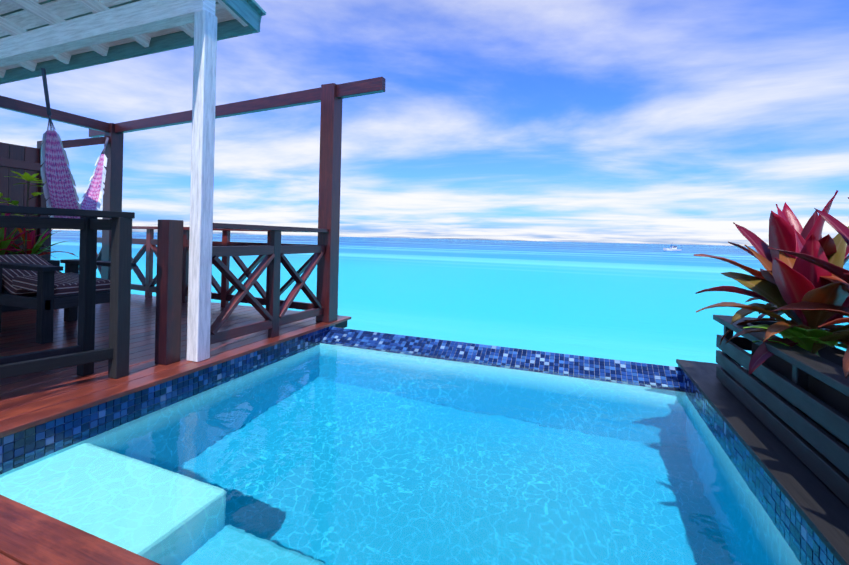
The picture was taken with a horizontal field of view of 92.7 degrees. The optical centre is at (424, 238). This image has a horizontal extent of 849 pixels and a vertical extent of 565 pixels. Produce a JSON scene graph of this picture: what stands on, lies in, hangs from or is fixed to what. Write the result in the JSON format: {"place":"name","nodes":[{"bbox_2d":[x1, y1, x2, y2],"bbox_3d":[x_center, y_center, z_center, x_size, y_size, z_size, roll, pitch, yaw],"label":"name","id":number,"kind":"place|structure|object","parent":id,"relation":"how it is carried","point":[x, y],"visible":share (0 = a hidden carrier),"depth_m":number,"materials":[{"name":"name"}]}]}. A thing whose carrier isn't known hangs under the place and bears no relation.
{"place":"outdoors","nodes":[
{"label":"outdoors","id":0,"kind":"place"},
{"bbox_2d":[2,259,59,311],"bbox_3d":[-5.065,0.539,4.434,0.510,0.565,1.520,1,0,21],"label":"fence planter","id":1,"kind":"object","parent":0,"point":[5,308],"visible":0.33,"depth_m":4.68,"materials":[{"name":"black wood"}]},
{"bbox_2d":[0,171,77,257],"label":"deck plants","id":2,"kind":"object","parent":1,"relation":"on","point":[31,246],"visible":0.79,"depth_m":4.78,"materials":[{"name":"green plant"}]},
{"bbox_2d":[0,325,840,564],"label":"pool mosaic tiles","id":3,"kind":"object","parent":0,"point":[814,548],"visible":0.58,"depth_m":2.95,"materials":[{"name":"blue tile"}]},
{"bbox_2d":[0,0,848,245],"label":"sky","id":4,"kind":"structure","parent":0,"point":[598,121],"materials":[{"name":"blue"}]},
{"bbox_2d":[51,230,848,366],"bbox_3d":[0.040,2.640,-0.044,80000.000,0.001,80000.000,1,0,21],"label":"sea","id":5,"kind":"structure","parent":0,"point":[637,302],"depth_m":21.41,"materials":[{"name":"liquid"}]},
{"bbox_2d":[663,246,680,250],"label":"fishing boat","id":6,"kind":"object","parent":5,"relation":"on","point":[672,248],"visible":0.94,"depth_m":166.41,"materials":[{"name":"white"}]},
{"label":"deck piles","id":7,"kind":"object","parent":5,"relation":"on","visible":0},
{"bbox_2d":[0,294,848,564],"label":"deck boards","id":8,"kind":"object","parent":7,"relation":"on","point":[29,536],"visible":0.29,"depth_m":2.29,"materials":[{"name":"brown wood"}]},
{"bbox_2d":[0,136,108,259],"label":"side fence","id":9,"kind":"object","parent":8,"relation":"on","point":[22,160],"visible":0.44,"depth_m":5.16,"materials":[{"name":"brown wood"}]},
{"bbox_2d":[0,205,134,378],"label":"table","id":10,"kind":"object","parent":8,"relation":"on","point":[83,355],"visible":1,"depth_m":2.58,"materials":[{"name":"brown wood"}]},
{"bbox_2d":[0,259,135,343],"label":"lounge chair","id":11,"kind":"object","parent":8,"relation":"on","point":[44,302],"visible":0.69,"depth_m":3.41,"materials":[{"name":"black wood"}]},
{"bbox_2d":[0,254,109,295],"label":"chair cushion","id":12,"kind":"object","parent":11,"relation":"on","point":[19,282],"visible":0.71,"depth_m":3.72,"materials":[{"name":"black fabric"}]},
{"bbox_2d":[0,77,385,364],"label":"pergola with railing","id":13,"kind":"object","parent":8,"relation":"on","point":[170,250],"visible":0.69,"depth_m":4.41,"materials":[{"name":"brown wood"}]},
{"bbox_2d":[41,68,108,218],"bbox_3d":[-4.320,-0.918,5.021,0.333,1.631,2.080,1,0,-25],"label":"hammock","id":14,"kind":"object","parent":13,"relation":"hanging from","point":[59,189],"visible":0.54,"depth_m":4.54,"materials":[{"name":"fabric"}]},
{"bbox_2d":[187,10,216,361],"bbox_3d":[-1.653,-0.383,3.009,0.110,2.565,0.110,1,0,21],"label":"post","id":15,"kind":"object","parent":8,"relation":"on","point":[202,185],"visible":0.98,"depth_m":2.97,"materials":[{"name":"paint"}]},
{"bbox_2d":[0,0,265,83],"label":"porch roof","id":16,"kind":"structure","parent":15,"relation":"on","point":[52,36],"depth_m":3.54,"materials":[{"name":"white paint"}]},
{"bbox_2d":[713,315,848,506],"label":"planter box","id":17,"kind":"object","parent":8,"relation":"on","point":[794,399],"visible":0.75,"depth_m":1.84,"materials":[{"name":"black wood"}]},
{"bbox_2d":[694,190,848,377],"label":"cordyline plants","id":18,"kind":"object","parent":17,"relation":"on","point":[801,281],"visible":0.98,"depth_m":2.03,"materials":[{"name":"red plant"}]},
{"bbox_2d":[422,238,524,240],"bbox_3d":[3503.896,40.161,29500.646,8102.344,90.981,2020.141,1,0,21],"label":"distant island","id":19,"kind":"structure","parent":0,"point":[468,239],"depth_m":29828.12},
{"bbox_3d":[-0.050,1.677,2.368,3.780,1.420,3.330,1,0,21],"label":"pool","id":20,"kind":"object","parent":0,"visible":0},
{"bbox_2d":[0,341,812,564],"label":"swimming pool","id":21,"kind":"structure","parent":20,"relation":"in","point":[325,453],"depth_m":1.87,"materials":[{"name":"teal liquid"}]}
]}

